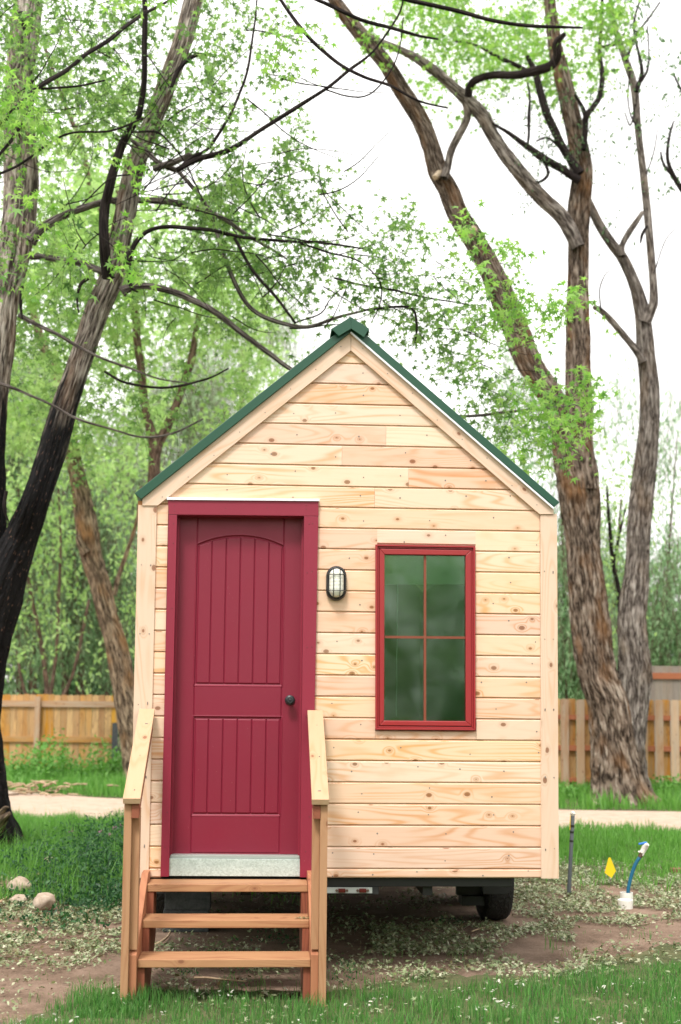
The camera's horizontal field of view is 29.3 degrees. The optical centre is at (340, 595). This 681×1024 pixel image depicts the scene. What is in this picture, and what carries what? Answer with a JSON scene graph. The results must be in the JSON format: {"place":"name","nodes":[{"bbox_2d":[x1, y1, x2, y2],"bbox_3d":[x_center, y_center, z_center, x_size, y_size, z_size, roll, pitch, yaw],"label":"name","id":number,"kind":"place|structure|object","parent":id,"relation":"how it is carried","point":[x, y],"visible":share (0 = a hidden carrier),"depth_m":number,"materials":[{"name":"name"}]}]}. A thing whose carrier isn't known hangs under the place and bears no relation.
{"place":"outdoors","nodes":[
{"label":"outdoors","id":0,"kind":"place"},
{"bbox_2d":[0,726,680,1023],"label":"ground","id":1,"kind":"structure","parent":0,"point":[530,948],"depth_m":8.86,"materials":[{"name":"brown soil"}]},
{"bbox_2d":[7,876,29,891],"bbox_3d":[-2.696,2.440,10.947,0.217,0.158,0.171,1,-5,0],"label":"rock","id":2,"kind":"object","parent":1,"relation":"on","point":[22,880],"visible":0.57,"depth_m":10.89,"materials":[{"name":"stone"}]},
{"bbox_2d":[10,894,28,904],"bbox_3d":[-2.574,2.439,10.435,0.153,0.089,0.128,1,-5,0],"label":"rock","id":3,"kind":"object","parent":1,"relation":"on","point":[18,897],"visible":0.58,"depth_m":10.39,"materials":[{"name":"stone"}]},
{"bbox_2d":[33,892,55,910],"bbox_3d":[-2.295,2.378,10.101,0.184,0.147,0.160,1,-5,0],"label":"rock","id":4,"kind":"object","parent":1,"relation":"on","point":[44,900],"visible":0.93,"depth_m":10.04,"materials":[{"name":"stone"}]},
{"bbox_2d":[154,932,170,946],"bbox_3d":[-1.192,2.313,8.766,0.040,0.020,0.516,0,-5,5],"label":"stick","id":5,"kind":"object","parent":1,"relation":"on","point":[165,938],"visible":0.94,"depth_m":8.71,"materials":[{"name":"beige wood"}]},
{"bbox_2d":[163,908,209,931],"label":"concrete block","id":6,"kind":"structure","parent":1,"relation":"on","point":[187,912],"depth_m":9.18,"materials":[{"name":"grey concrete"}]},
{"bbox_2d":[165,892,210,909],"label":"concrete block","id":7,"kind":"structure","parent":6,"relation":"on","point":[187,900],"depth_m":9.19,"materials":[{"name":"grey concrete"}]},
{"bbox_2d":[173,915,470,985],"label":"dirt weeds","id":8,"kind":"object","parent":1,"relation":"on","point":[295,937],"visible":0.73,"depth_m":8.28,"materials":[{"name":"green plant"}]},
{"bbox_2d":[0,853,680,1023],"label":"fallen leaves","id":9,"kind":"object","parent":1,"relation":"on","point":[568,901],"visible":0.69,"depth_m":9.02,"materials":[{"name":"brown plant"}]},
{"bbox_2d":[133,317,558,919],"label":"tiny house","id":10,"kind":"structure","parent":1,"relation":"on","point":[349,527],"depth_m":7.91,"materials":[{"name":"brown wood"}]},
{"bbox_2d":[173,517,301,853],"bbox_3d":[-0.616,0.524,7.891,0.814,2.062,0.113,1,-5,-3],"label":"door","id":11,"kind":"structure","parent":10,"relation":"in","point":[236,769],"depth_m":7.90,"materials":[{"name":"red paint"}]},
{"bbox_2d":[375,544,475,729],"bbox_3d":[0.512,0.258,7.939,0.614,1.122,0.091,1,-5,-3],"label":"window","id":12,"kind":"structure","parent":10,"relation":"in","point":[397,565],"depth_m":7.93,"materials":[{"name":"red paint"}]},
{"bbox_2d":[567,811,575,896],"bbox_3d":[1.973,2.220,11.145,0.084,0.741,0.050,1,-5,0],"label":"conduit pipe","id":13,"kind":"object","parent":1,"relation":"on","point":[571,840],"visible":0.95,"depth_m":11.13,"materials":[{"name":"grey metal"}]},
{"bbox_2d":[605,858,615,877],"bbox_3d":[2.438,2.513,11.785,0.102,0.276,0.008,1,-5,0],"label":"marker flag","id":14,"kind":"object","parent":1,"relation":"on","point":[610,870],"visible":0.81,"depth_m":11.78,"materials":[{"name":"yellow plastic"}]},
{"bbox_2d":[617,898,632,908],"bbox_3d":[2.295,2.490,10.506,0.123,0.076,0.123,1,-5,0],"label":"pipe cap","id":15,"kind":"object","parent":1,"relation":"on","point":[627,903],"visible":0.92,"depth_m":10.46,"materials":[{"name":"white plastic"}]},
{"bbox_2d":[620,842,648,899],"bbox_3d":[2.404,2.287,10.670,0.239,0.532,0.108,1,-5,0],"label":"water spigot","id":16,"kind":"object","parent":1,"relation":"on","point":[627,893],"visible":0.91,"depth_m":10.66,"materials":[{"name":"blue plastic"}]},
{"bbox_2d":[0,807,680,903],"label":"lawn","id":17,"kind":"structure","parent":0,"point":[566,873],"depth_m":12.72,"materials":[{"name":"plant"}]},
{"bbox_2d":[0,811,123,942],"bbox_3d":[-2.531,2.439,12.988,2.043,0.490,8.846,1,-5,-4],"label":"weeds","id":18,"kind":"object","parent":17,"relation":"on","point":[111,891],"visible":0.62,"depth_m":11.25,"materials":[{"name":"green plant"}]},
{"bbox_2d":[0,804,123,906],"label":"tall grass","id":19,"kind":"structure","parent":17,"relation":"on","point":[52,855],"depth_m":12.23,"materials":[{"name":"green plant"}]},
{"bbox_2d":[0,0,621,848],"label":"maple tree","id":20,"kind":"object","parent":17,"relation":"on","point":[22,128],"visible":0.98,"depth_m":13.47,"materials":[{"name":"green plant"}]},
{"bbox_2d":[0,0,680,693],"label":"sky","id":21,"kind":"structure","parent":0,"point":[350,125],"materials":[{"name":"white"}]},
{"bbox_2d":[2,944,680,1023],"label":"lawn","id":22,"kind":"structure","parent":0,"point":[451,978],"depth_m":7.13,"materials":[{"name":"plant"}]},
{"bbox_2d":[77,982,152,1018],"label":"grass","id":23,"kind":"structure","parent":22,"relation":"on","point":[118,1006],"depth_m":6.73,"materials":[{"name":"green plant"}]},
{"bbox_2d":[194,976,245,981],"bbox_3d":[-0.669,2.143,7.280,0.311,0.012,0.045,-1,-5,14],"label":"stick","id":24,"kind":"object","parent":22,"relation":"on","point":[202,977],"visible":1,"depth_m":7.29,"materials":[{"name":"beige wood"}]},
{"bbox_2d":[120,709,328,1006],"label":"wooden steps","id":25,"kind":"structure","parent":22,"relation":"on","point":[142,921],"depth_m":7.05,"materials":[{"name":"brown wood"}]},
{"bbox_2d":[19,978,674,1023],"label":"petals in grass","id":26,"kind":"structure","parent":22,"relation":"on","point":[469,997],"depth_m":6.79,"materials":[{"name":"plant"}]},
{"bbox_2d":[18,927,679,1013],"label":"grass tufts","id":27,"kind":"object","parent":22,"relation":"on","point":[553,947],"visible":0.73,"depth_m":7.61,"materials":[{"name":"green plant"}]},
{"bbox_2d":[6,732,680,811],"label":"lawn","id":28,"kind":"structure","parent":0,"point":[567,802],"depth_m":22.41,"materials":[{"name":"plant"}]},
{"bbox_2d":[0,694,117,768],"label":"wooden fence","id":29,"kind":"object","parent":28,"relation":"on","point":[39,718],"visible":0.71,"depth_m":29.84,"materials":[{"name":"brown wood"}]},
{"bbox_2d":[4,728,122,779],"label":"fence weeds","id":30,"kind":"object","parent":28,"relation":"on","point":[62,761],"visible":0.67,"depth_m":27.25,"materials":[{"name":"green plant"}]},
{"bbox_2d":[3,335,136,756],"bbox_3d":[-9.754,-1.394,38.160,7.088,13.370,6.884,-3,-6,37],"label":"willow tree","id":31,"kind":"object","parent":28,"relation":"on","point":[31,671],"visible":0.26,"depth_m":37.84,"materials":[{"name":"green plant"}]},
{"bbox_2d":[7,441,137,752],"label":"willow tree","id":32,"kind":"object","parent":28,"relation":"on","point":[107,544],"visible":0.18,"depth_m":40.69,"materials":[{"name":"green plant"}]},
{"bbox_2d":[29,304,142,778],"bbox_3d":[-5.195,-1.137,27.193,3.005,10.355,0.742,1,-5,0],"label":"broken tree","id":33,"kind":"object","parent":28,"relation":"on","point":[120,666],"visible":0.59,"depth_m":26.93,"materials":[{"name":"beige plant"}]},
{"bbox_2d":[3,434,168,744],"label":"hedge","id":34,"kind":"object","parent":28,"relation":"on","point":[72,688],"visible":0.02,"depth_m":46.13,"materials":[{"name":"green plant"}]},
{"bbox_2d":[5,419,176,700],"bbox_3d":[-7.372,-0.126,34.555,6.239,10.035,6.134,1,-5,0],"label":"leafy tree","id":35,"kind":"object","parent":28,"relation":"on","point":[59,510],"visible":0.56,"depth_m":34.11,"materials":[{"name":"green plant"}]},
{"bbox_2d":[62,333,243,747],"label":"willow tree","id":36,"kind":"object","parent":28,"relation":"on","point":[192,402],"visible":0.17,"depth_m":44.07,"materials":[{"name":"green plant"}]},
{"bbox_2d":[0,23,308,505],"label":"forked tree","id":37,"kind":"object","parent":28,"relation":"on","point":[134,337],"visible":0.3,"depth_m":24.93,"materials":[{"name":"green plant"}]},
{"bbox_2d":[152,288,331,458],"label":"willow tree","id":38,"kind":"object","parent":28,"relation":"on","point":[283,330],"visible":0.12,"depth_m":46.53,"materials":[{"name":"green plant"}]},
{"bbox_2d":[309,0,659,805],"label":"leaning tree","id":39,"kind":"object","parent":28,"relation":"on","point":[617,770],"visible":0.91,"depth_m":22.52,"materials":[{"name":"green plant"}]},
{"bbox_2d":[475,363,627,725],"bbox_3d":[5.821,-0.780,38.598,5.620,12.216,5.240,2,-5,-13],"label":"willow tree","id":40,"kind":"object","parent":28,"relation":"on","point":[567,668],"visible":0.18,"depth_m":37.74,"materials":[{"name":"green plant"}]},
{"bbox_2d":[463,335,679,685],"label":"willow tree","id":41,"kind":"object","parent":28,"relation":"on","point":[602,529],"visible":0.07,"depth_m":42.31,"materials":[{"name":"green plant"}]},
{"bbox_2d":[557,535,680,743],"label":"hedge","id":42,"kind":"object","parent":28,"relation":"on","point":[623,560],"visible":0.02,"depth_m":48.36,"materials":[{"name":"green plant"}]},
{"bbox_2d":[558,698,680,787],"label":"wooden fence","id":43,"kind":"object","parent":28,"relation":"on","point":[574,746],"visible":0.11,"depth_m":25.34,"materials":[{"name":"brown wood"}]},
{"bbox_2d":[558,773,680,798],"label":"path edge weeds","id":44,"kind":"object","parent":28,"relation":"on","point":[572,786],"visible":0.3,"depth_m":24.12,"materials":[{"name":"green plant"}]},
{"bbox_2d":[566,0,680,791],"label":"grey tree","id":45,"kind":"object","parent":28,"relation":"on","point":[635,669],"visible":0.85,"depth_m":23.99,"materials":[{"name":"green plant"}]},
{"bbox_2d":[591,346,680,665],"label":"willow tree","id":46,"kind":"object","parent":28,"relation":"on","point":[670,651],"visible":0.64,"depth_m":40.07,"materials":[{"name":"green plant"}]},
{"bbox_2d":[599,441,680,674],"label":"sapling","id":47,"kind":"object","parent":28,"relation":"on","point":[613,554],"visible":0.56,"depth_m":26.17,"materials":[{"name":"green plant"}]},
{"bbox_2d":[627,39,680,211],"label":"edge tree","id":48,"kind":"object","parent":28,"relation":"on","point":[671,172],"visible":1,"depth_m":22.77,"materials":[{"name":"green plant"}]},
{"bbox_2d":[650,666,680,765],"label":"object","id":49,"kind":"object","parent":28,"relation":"on","point":[666,683],"visible":0.28,"depth_m":30.93,"materials":[{"name":"brown wood"}]},
{"bbox_2d":[9,792,680,830],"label":"path","id":50,"kind":"structure","parent":0,"point":[93,806],"depth_m":19.97,"materials":[{"name":"beige concrete"}]},
{"bbox_2d":[8,791,18,795],"bbox_3d":[-5.929,3.489,22.857,0.486,0.102,0.419,-1,-5,19],"label":"rock","id":51,"kind":"object","parent":50,"relation":"on","point":[12,793],"visible":0.49,"depth_m":22.77,"materials":[{"name":"stone"}]},
{"bbox_2d":[7,780,118,795],"bbox_3d":[-5.261,3.411,22.927,2.743,0.294,1.412,1,-5,0],"label":"brush heap","id":52,"kind":"object","parent":50,"relation":"on","point":[18,790],"visible":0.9,"depth_m":22.94,"materials":[{"name":"beige plant"}]}
]}

